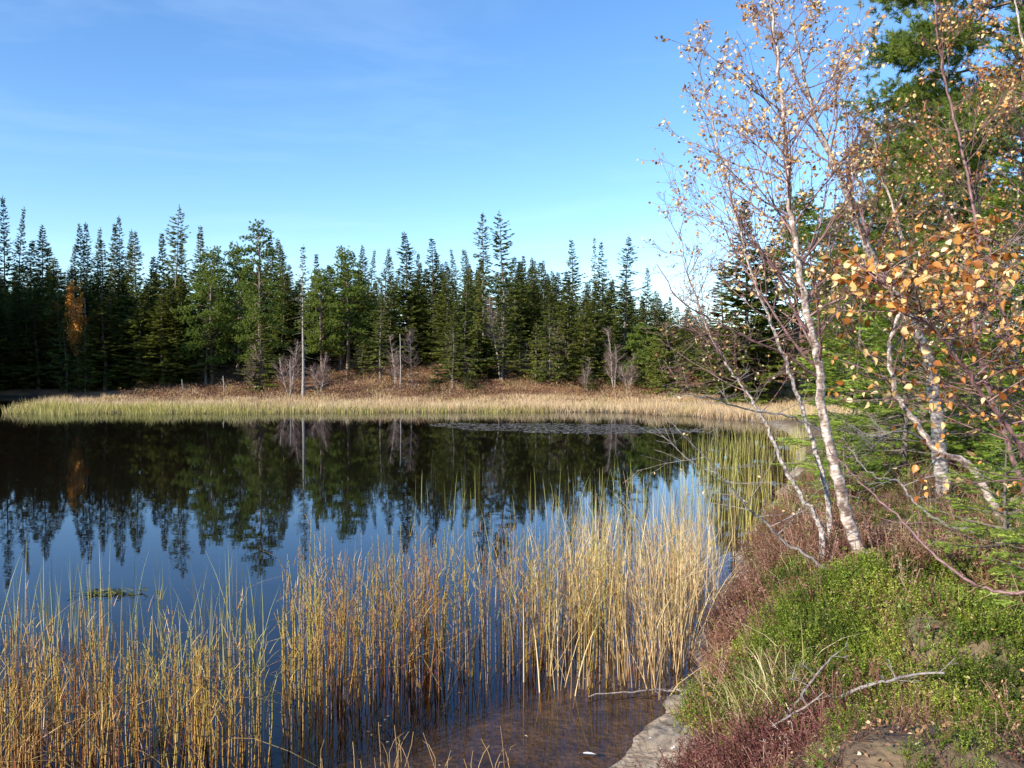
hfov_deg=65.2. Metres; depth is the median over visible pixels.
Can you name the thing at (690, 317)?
spruce tree
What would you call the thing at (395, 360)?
birch tree
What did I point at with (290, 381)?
dead pole
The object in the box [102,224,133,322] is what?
spruce tree
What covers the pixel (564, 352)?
birch tree
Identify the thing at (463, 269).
spruce tree
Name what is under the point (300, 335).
spruce tree
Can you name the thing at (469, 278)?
spruce tree
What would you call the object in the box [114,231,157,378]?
spruce tree
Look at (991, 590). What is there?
branch
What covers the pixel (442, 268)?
spruce tree
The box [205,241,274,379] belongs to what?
pine tree
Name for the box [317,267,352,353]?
spruce tree
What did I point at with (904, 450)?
young spruce
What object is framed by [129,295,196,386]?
spruce tree
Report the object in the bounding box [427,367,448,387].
spruce tree
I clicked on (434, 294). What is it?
spruce tree
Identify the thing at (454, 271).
spruce tree
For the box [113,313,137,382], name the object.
spruce tree
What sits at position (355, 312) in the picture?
spruce tree
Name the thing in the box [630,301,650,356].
spruce tree
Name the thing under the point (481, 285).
spruce tree
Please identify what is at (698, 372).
spruce tree
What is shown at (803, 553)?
branch
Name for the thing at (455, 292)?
spruce tree
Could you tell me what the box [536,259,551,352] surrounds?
spruce tree
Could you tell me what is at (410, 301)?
spruce tree
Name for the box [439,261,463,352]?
spruce tree
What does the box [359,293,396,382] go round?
spruce tree
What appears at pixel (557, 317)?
spruce tree
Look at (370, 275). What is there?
spruce tree
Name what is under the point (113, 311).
spruce tree
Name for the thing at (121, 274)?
spruce tree
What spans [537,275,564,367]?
spruce tree
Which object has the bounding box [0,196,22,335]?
spruce tree
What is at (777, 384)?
spruce tree
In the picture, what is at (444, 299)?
spruce tree
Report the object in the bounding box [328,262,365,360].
spruce tree
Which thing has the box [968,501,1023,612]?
young spruce
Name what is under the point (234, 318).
spruce tree
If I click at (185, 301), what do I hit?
spruce tree
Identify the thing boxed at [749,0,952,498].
birch tree
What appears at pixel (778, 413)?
branch
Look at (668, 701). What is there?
shore rock
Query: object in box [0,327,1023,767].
ground
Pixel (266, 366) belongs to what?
spruce tree
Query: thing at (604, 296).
spruce tree
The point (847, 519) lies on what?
birch tree
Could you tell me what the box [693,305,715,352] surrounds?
spruce tree
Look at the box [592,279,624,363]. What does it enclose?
spruce tree
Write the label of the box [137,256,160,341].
spruce tree
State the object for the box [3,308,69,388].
spruce tree
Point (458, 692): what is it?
floating leaves
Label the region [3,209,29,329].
spruce tree
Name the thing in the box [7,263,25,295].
spruce tree
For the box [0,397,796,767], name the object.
lake water
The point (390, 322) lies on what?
spruce tree
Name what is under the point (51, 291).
spruce tree
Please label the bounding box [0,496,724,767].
horsetail reeds
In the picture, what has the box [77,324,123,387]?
spruce tree
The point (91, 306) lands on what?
spruce tree
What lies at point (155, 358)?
spruce tree
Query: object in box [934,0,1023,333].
birch tree
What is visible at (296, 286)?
spruce tree
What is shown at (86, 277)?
spruce tree
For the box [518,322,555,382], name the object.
spruce tree
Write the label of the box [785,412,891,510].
young spruce
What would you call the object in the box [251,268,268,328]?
spruce tree
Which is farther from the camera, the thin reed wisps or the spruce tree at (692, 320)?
the spruce tree at (692, 320)
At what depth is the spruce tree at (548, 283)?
84.20 m
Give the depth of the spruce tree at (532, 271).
73.85 m
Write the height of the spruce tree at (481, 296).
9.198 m
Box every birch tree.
[63,280,90,387]
[241,342,268,389]
[270,339,301,393]
[307,352,332,393]
[335,333,345,369]
[386,335,403,385]
[399,327,420,386]
[480,296,509,379]
[521,343,528,373]
[545,320,572,375]
[577,356,593,388]
[601,327,628,389]
[617,349,640,391]
[637,0,986,554]
[637,191,825,560]
[648,19,856,539]
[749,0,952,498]
[764,103,1002,526]
[843,0,1023,495]
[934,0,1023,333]
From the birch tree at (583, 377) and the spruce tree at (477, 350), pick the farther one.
the spruce tree at (477, 350)
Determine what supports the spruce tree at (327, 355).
on the ground at (640, 749)
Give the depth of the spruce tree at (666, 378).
47.83 m
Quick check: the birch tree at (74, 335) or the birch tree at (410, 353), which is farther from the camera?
the birch tree at (74, 335)
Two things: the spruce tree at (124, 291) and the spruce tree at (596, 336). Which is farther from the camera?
the spruce tree at (124, 291)
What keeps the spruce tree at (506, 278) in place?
on the ground at (640, 749)
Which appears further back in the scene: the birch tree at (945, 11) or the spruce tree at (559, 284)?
the spruce tree at (559, 284)
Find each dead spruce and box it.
[291,247,311,397]
[591,238,599,345]
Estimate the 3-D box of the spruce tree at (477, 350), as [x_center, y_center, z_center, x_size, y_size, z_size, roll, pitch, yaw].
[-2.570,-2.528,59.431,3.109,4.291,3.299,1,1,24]
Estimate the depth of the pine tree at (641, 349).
51.65 m
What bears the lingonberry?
on the ground at (640, 749)
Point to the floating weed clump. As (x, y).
(115, 590)
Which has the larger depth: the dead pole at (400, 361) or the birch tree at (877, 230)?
the dead pole at (400, 361)
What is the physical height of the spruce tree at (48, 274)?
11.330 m
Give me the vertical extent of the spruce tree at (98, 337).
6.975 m
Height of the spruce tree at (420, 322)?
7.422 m
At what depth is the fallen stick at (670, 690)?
5.14 m
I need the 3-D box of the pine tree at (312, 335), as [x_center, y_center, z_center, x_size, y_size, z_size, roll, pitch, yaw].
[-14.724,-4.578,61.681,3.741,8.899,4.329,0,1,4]
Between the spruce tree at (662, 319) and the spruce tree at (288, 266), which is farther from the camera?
the spruce tree at (288, 266)
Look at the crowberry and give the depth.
4.11 m
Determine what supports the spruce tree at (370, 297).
on the ground at (640, 749)
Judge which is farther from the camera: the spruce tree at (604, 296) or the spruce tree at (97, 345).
the spruce tree at (604, 296)
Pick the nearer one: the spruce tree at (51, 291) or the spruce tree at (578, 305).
the spruce tree at (51, 291)
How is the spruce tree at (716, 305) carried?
on the ground at (640, 749)
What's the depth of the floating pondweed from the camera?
27.69 m
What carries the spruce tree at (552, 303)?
on the ground at (640, 749)
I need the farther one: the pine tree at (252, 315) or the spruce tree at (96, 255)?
the spruce tree at (96, 255)
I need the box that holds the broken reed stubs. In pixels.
[320,722,515,767]
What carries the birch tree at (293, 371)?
on the ground at (640, 749)
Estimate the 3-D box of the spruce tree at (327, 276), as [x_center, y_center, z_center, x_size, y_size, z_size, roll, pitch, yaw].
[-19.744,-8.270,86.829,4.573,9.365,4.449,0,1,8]
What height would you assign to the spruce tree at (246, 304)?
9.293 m
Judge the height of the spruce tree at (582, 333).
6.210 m
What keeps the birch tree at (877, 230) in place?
on the ground at (640, 749)
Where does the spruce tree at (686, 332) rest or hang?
on the ground at (640, 749)
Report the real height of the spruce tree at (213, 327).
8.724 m
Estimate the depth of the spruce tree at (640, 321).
71.81 m
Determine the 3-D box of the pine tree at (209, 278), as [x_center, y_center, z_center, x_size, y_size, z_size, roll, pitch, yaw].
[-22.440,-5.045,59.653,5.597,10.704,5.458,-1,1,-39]
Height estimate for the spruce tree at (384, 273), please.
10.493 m
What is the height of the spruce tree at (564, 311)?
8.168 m
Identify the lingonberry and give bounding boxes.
[682,445,1023,767]
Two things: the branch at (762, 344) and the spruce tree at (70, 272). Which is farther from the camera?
the spruce tree at (70, 272)
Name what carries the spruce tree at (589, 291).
on the ground at (640, 749)
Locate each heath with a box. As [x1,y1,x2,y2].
[73,347,912,401]
[633,568,1022,767]
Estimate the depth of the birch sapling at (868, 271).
2.69 m
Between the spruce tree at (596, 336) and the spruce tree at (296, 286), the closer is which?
the spruce tree at (596, 336)
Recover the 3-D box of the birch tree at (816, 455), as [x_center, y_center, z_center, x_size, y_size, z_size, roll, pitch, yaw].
[2.028,-0.814,6.571,1.834,4.381,1.754,0,1,13]
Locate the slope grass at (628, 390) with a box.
[118,357,1010,399]
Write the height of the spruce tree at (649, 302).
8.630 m
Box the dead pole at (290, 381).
[289,362,291,396]
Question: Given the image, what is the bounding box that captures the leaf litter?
[702,481,1023,767]
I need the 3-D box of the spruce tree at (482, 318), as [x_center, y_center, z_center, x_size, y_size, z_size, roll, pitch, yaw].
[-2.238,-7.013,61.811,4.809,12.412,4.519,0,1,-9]
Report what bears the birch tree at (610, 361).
on the ground at (640, 749)
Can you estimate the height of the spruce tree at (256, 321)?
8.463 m
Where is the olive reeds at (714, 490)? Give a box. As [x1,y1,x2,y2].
[352,422,807,600]
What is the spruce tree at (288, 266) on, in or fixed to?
on the ground at (640, 749)
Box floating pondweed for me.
[430,423,703,433]
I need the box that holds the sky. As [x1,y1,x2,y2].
[0,0,1022,329]
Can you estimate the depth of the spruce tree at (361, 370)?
57.90 m
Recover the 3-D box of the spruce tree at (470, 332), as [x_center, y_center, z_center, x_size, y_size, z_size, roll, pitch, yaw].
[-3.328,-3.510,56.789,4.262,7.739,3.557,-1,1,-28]
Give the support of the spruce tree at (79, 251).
on the ground at (640, 749)
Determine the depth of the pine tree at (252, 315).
54.91 m
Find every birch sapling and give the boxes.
[812,223,1023,461]
[888,206,1023,523]
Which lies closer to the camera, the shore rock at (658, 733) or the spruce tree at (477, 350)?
the shore rock at (658, 733)
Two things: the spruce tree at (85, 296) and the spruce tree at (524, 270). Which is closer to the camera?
the spruce tree at (85, 296)
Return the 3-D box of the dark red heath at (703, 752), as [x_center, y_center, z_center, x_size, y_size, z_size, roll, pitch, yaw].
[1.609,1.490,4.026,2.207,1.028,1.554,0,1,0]
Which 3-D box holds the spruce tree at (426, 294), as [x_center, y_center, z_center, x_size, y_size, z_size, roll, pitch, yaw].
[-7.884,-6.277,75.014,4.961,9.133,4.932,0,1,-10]
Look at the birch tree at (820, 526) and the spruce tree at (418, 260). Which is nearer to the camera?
the birch tree at (820, 526)
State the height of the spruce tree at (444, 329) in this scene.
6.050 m
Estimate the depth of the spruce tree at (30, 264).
69.80 m
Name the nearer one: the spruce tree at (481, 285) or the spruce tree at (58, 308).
the spruce tree at (58, 308)
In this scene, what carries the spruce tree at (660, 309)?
on the ground at (640, 749)
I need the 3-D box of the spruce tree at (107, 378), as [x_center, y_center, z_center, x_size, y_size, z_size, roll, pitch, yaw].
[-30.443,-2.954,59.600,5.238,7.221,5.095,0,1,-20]
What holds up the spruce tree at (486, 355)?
on the ground at (640, 749)
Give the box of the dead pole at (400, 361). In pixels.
[397,337,400,385]
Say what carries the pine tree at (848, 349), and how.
on the ground at (640, 749)
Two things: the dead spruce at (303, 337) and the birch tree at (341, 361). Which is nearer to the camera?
the dead spruce at (303, 337)
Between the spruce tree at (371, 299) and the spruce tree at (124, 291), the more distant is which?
the spruce tree at (371, 299)
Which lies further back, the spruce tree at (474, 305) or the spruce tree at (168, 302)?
the spruce tree at (474, 305)
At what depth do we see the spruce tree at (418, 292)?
75.77 m
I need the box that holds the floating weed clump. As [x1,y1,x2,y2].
[67,586,160,596]
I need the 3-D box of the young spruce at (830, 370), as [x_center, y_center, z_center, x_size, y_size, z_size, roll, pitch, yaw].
[5.176,-0.208,11.723,2.436,3.248,2.283,0,1,-12]
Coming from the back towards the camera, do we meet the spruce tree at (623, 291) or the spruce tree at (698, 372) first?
the spruce tree at (623, 291)
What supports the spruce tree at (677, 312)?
on the ground at (640, 749)
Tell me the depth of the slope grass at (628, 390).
52.06 m
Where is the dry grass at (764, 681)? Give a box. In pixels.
[673,479,1023,748]
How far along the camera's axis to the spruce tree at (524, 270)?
71.62 m
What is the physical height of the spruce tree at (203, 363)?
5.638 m
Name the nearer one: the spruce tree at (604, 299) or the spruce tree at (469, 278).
the spruce tree at (604, 299)
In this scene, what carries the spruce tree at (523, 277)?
on the ground at (640, 749)
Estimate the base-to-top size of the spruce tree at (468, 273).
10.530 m
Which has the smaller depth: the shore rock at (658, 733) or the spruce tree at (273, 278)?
the shore rock at (658, 733)
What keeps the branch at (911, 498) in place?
on the heather
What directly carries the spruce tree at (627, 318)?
on the ground at (640, 749)
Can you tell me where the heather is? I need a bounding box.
[655,427,1023,767]
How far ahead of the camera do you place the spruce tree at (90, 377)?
58.73 m
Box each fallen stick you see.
[588,686,681,698]
[772,688,834,726]
[783,640,848,716]
[839,658,958,698]
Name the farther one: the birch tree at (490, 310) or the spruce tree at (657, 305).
the spruce tree at (657, 305)
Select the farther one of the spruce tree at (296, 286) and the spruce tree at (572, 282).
the spruce tree at (296, 286)
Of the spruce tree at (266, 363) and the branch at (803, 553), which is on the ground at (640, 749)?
the spruce tree at (266, 363)
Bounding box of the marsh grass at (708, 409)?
[3,377,1017,422]
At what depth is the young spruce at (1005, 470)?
4.78 m
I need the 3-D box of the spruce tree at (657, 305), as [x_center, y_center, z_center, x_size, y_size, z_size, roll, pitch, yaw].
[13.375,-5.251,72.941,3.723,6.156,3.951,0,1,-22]
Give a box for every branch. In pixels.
[625,406,848,567]
[642,219,820,376]
[655,348,837,431]
[796,447,1023,594]
[799,392,934,466]
[847,447,972,532]
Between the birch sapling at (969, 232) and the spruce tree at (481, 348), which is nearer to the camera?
the birch sapling at (969, 232)
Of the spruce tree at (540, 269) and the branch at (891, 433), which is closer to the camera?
the branch at (891, 433)
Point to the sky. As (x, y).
(330, 124)
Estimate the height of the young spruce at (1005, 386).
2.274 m
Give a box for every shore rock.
[645,713,705,755]
[662,684,696,713]
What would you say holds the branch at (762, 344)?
attached to the birch tree at (847, 519)
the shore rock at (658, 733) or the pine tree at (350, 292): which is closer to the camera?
the shore rock at (658, 733)
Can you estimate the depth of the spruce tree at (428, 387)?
49.00 m
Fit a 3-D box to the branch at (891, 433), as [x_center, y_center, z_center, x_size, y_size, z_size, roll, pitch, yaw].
[3.305,0.423,7.277,1.335,0.677,1.012,0,1,-22]
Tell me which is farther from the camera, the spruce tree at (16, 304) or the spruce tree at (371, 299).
the spruce tree at (371, 299)
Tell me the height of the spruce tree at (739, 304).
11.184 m
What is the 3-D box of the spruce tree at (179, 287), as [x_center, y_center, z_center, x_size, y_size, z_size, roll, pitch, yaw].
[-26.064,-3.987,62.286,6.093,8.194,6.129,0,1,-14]
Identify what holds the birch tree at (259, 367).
on the ground at (640, 749)
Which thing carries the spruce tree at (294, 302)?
on the ground at (640, 749)
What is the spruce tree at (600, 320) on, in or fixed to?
on the ground at (640, 749)
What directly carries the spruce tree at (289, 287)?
on the ground at (640, 749)
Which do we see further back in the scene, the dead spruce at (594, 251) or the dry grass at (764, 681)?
the dead spruce at (594, 251)
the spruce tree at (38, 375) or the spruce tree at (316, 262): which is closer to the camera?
the spruce tree at (38, 375)
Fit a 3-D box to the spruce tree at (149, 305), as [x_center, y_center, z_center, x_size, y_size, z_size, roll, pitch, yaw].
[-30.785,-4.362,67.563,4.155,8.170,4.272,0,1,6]
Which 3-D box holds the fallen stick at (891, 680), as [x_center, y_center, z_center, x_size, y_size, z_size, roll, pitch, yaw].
[1.696,1.305,3.526,0.483,0.260,0.100,0,1,20]
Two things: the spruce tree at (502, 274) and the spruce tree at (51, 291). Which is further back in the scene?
the spruce tree at (51, 291)
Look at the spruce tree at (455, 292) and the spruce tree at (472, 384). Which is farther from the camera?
the spruce tree at (455, 292)
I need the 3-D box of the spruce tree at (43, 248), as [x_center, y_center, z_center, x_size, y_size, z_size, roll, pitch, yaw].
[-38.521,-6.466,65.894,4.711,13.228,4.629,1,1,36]
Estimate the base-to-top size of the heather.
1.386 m
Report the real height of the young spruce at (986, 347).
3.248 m
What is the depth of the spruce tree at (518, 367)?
57.83 m
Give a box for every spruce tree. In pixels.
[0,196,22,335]
[1,287,45,386]
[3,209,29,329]
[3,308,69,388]
[7,240,45,330]
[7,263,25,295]
[18,224,65,328]
[23,257,80,387]
[32,250,65,305]
[40,273,56,319]
[44,317,87,391]
[45,302,82,374]
[62,270,86,316]
[62,290,91,380]
[64,246,78,305]
[65,300,130,387]
[66,223,92,306]
[67,296,135,389]
[68,307,122,387]
[68,327,102,391]
[71,299,129,368]
[72,224,100,330]
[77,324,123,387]
[79,292,142,387]
[82,240,124,326]
[89,228,105,303]
[101,289,163,388]
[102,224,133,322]
[105,215,131,307]
[110,264,140,332]
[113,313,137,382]
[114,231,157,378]
[116,284,138,362]
[121,230,140,323]
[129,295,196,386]
[131,287,193,371]
[132,284,155,363]
[132,292,199,384]
[133,304,190,383]
[135,316,189,385]
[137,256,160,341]
[140,289,205,384]
[143,281,218,381]
[145,204,205,354]
[146,308,208,384]
[148,234,179,321]
[168,276,205,354]
[174,246,198,359]
[186,318,233,384]
[187,226,220,362]
[201,268,233,367]
[219,278,246,361]
[220,279,255,364]
[227,263,263,362]
[235,309,283,393]
[242,272,278,360]
[246,236,295,364]
[248,340,276,383]
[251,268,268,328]
[265,238,301,357]
[268,274,304,369]
[270,243,304,366]
[279,277,305,353]
[280,284,318,366]
[286,265,296,297]
[293,282,300,330]
[297,254,334,367]
[299,283,344,366]
[301,281,324,345]
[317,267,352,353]
[322,265,336,300]
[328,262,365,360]
[331,282,361,355]
[340,276,371,357]
[345,287,379,359]
[345,340,376,378]
[346,245,377,338]
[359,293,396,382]
[363,279,387,360]
[365,250,378,316]
[367,248,402,364]
[370,282,400,366]
[372,278,387,335]
[376,255,403,352]
[378,232,437,367]
[385,269,405,338]
[385,269,423,366]
[403,263,430,335]
[404,281,438,366]
[405,274,426,353]
[408,238,460,364]
[410,252,421,330]
[417,384,440,392]
[419,268,440,363]
[422,267,470,365]
[425,253,445,363]
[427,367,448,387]
[428,302,474,380]
[434,316,480,387]
[435,263,460,344]
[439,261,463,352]
[439,280,495,382]
[448,250,465,354]
[449,280,464,342]
[457,249,472,316]
[457,251,481,350]
[458,373,485,392]
[461,267,490,357]
[461,321,493,375]
[462,213,510,360]
[462,265,474,290]
[469,334,494,369]
[471,331,506,378]
[472,267,493,349]
[474,261,494,318]
[476,211,535,374]
[480,273,519,362]
[483,304,522,383]
[495,257,536,366]
[495,264,508,336]
[496,271,516,330]
[499,262,545,364]
[502,276,517,350]
[507,344,531,380]
[509,255,541,350]
[517,279,550,367]
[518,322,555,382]
[523,257,545,335]
[526,304,572,385]
[529,261,542,289]
[535,262,550,317]
[535,276,566,355]
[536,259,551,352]
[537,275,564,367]
[542,273,551,309]
[543,271,591,374]
[544,292,577,353]
[550,239,587,365]
[550,273,575,344]
[555,358,576,384]
[559,298,607,382]
[565,281,624,381]
[570,283,586,350]
[571,289,596,347]
[577,282,592,330]
[579,300,616,365]
[582,373,604,392]
[585,241,620,362]
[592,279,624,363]
[599,278,612,324]
[599,340,626,385]
[600,237,652,365]
[605,283,622,341]
[612,287,635,334]
[614,287,645,360]
[627,298,647,340]
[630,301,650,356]
[631,267,660,364]
[632,309,649,351]
[633,319,697,397]
[647,291,659,324]
[648,293,667,331]
[649,299,663,355]
[653,298,676,329]
[655,302,679,345]
[656,296,682,365]
[664,307,689,362]
[673,314,697,369]
[677,305,694,344]
[680,320,710,379]
[683,333,718,382]
[685,308,700,336]
[687,200,804,404]
[689,265,758,399]
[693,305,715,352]
[742,240,805,392]
[778,201,899,407]
[781,272,836,378]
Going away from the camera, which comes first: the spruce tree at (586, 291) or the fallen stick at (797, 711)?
the fallen stick at (797, 711)
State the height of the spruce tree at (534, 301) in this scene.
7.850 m
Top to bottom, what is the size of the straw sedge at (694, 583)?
1.199 m
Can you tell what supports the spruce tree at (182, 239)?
on the ground at (640, 749)
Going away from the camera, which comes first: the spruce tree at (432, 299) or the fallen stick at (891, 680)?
the fallen stick at (891, 680)
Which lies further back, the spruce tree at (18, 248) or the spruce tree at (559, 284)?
the spruce tree at (559, 284)
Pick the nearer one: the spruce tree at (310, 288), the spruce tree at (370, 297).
the spruce tree at (370, 297)
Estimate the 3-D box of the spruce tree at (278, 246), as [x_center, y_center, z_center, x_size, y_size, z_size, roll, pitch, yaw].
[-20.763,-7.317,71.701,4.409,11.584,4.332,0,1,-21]
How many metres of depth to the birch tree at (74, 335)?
59.09 m
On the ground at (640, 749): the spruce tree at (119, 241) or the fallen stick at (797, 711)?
the spruce tree at (119, 241)
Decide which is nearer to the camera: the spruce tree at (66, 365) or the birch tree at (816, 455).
the birch tree at (816, 455)
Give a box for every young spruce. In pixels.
[769,260,927,468]
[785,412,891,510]
[797,250,993,485]
[888,158,1023,454]
[903,427,1023,599]
[944,211,1023,485]
[965,293,1023,505]
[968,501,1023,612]
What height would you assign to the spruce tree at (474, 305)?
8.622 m
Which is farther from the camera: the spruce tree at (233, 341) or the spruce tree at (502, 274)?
the spruce tree at (233, 341)
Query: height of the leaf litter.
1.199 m
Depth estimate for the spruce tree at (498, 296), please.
69.94 m
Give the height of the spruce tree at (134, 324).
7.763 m
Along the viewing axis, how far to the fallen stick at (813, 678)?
3.90 m
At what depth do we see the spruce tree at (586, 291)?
71.73 m
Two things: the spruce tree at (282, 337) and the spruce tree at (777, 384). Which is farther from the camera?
the spruce tree at (282, 337)
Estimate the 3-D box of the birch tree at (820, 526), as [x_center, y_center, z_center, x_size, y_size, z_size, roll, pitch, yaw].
[1.602,0.001,5.945,1.471,2.988,1.403,1,1,31]
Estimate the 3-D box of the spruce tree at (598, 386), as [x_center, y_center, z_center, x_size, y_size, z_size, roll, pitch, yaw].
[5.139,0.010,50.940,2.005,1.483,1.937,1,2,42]
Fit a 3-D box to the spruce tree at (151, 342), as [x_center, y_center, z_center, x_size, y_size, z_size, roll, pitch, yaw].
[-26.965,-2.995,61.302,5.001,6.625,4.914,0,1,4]
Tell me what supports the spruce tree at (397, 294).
on the ground at (640, 749)
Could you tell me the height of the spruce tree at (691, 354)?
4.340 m
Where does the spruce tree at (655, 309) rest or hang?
on the ground at (640, 749)
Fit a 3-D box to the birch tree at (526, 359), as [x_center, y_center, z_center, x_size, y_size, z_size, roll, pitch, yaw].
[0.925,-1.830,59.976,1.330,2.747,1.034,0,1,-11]
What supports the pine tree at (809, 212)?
on the ground at (640, 749)
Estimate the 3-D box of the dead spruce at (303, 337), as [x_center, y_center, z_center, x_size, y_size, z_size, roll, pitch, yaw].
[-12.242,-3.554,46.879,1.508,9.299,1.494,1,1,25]
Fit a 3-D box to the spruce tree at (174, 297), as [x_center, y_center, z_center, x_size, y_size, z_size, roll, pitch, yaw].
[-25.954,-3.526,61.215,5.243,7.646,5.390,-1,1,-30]
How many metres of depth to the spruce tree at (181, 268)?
71.90 m
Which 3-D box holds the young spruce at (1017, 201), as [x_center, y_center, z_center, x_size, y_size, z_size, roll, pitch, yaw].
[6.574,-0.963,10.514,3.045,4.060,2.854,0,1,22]
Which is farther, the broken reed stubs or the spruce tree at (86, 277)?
the spruce tree at (86, 277)
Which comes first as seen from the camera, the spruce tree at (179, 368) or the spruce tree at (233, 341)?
the spruce tree at (179, 368)
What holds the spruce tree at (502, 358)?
on the ground at (640, 749)
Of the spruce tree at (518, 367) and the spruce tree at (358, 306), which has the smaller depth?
the spruce tree at (518, 367)
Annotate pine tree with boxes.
[169,245,253,383]
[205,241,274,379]
[232,218,305,389]
[294,268,348,366]
[307,245,385,374]
[616,322,664,388]
[731,187,847,397]
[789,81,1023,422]
[815,210,969,401]
[831,0,1023,312]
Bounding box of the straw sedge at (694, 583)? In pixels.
[475,472,765,699]
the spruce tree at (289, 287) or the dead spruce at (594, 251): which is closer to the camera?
the dead spruce at (594, 251)
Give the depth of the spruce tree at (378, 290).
81.05 m
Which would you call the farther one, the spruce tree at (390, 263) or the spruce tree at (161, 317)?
the spruce tree at (390, 263)
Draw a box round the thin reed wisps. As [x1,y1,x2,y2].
[0,538,274,728]
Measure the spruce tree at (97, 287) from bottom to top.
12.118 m
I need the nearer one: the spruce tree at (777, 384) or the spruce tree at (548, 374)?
the spruce tree at (777, 384)
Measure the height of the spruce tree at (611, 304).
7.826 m
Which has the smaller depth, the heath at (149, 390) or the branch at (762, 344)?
the branch at (762, 344)
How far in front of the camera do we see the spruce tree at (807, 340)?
48.24 m
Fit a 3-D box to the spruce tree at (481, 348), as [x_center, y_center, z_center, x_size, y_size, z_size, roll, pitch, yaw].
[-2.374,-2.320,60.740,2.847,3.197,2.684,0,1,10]
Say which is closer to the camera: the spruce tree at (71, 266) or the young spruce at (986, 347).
the young spruce at (986, 347)
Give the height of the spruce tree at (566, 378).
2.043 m
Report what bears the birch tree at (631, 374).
on the ground at (640, 749)
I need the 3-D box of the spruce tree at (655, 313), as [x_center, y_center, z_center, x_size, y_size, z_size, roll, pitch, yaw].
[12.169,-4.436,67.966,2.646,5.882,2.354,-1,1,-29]
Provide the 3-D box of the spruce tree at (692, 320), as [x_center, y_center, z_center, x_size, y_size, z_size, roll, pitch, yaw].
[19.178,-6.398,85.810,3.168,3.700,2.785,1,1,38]
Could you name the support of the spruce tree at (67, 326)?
on the ground at (640, 749)
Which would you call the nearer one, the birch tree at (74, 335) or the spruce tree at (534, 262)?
the birch tree at (74, 335)
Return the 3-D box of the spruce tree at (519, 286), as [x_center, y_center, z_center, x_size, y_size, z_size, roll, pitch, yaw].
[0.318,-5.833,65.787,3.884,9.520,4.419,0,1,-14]
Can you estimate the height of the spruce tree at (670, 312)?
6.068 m
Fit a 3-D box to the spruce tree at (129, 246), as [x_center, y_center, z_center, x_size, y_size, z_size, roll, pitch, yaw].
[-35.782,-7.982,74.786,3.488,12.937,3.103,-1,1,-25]
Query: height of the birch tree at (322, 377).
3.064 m
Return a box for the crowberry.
[657,439,1023,767]
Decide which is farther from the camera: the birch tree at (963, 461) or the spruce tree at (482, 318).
the spruce tree at (482, 318)
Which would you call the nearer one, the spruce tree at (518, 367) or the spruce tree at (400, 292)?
the spruce tree at (518, 367)
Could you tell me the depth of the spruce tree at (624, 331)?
61.84 m
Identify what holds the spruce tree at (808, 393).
on the ground at (640, 749)
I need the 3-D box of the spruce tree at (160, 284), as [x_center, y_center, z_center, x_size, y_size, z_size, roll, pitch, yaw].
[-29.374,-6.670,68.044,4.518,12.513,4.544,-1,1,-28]
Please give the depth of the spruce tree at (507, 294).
85.47 m
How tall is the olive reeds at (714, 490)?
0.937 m
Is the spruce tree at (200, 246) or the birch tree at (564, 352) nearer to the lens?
the birch tree at (564, 352)
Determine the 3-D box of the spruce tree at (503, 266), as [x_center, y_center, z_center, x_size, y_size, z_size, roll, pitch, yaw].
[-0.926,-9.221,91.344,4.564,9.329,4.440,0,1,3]
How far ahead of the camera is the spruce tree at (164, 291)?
63.40 m
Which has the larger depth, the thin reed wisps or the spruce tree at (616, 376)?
the spruce tree at (616, 376)
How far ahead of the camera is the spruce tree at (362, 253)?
75.53 m
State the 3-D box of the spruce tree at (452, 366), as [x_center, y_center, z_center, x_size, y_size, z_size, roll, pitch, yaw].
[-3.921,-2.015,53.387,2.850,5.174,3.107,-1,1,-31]
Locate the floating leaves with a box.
[243,640,634,765]
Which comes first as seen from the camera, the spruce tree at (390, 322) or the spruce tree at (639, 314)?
the spruce tree at (390, 322)
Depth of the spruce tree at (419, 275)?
82.71 m

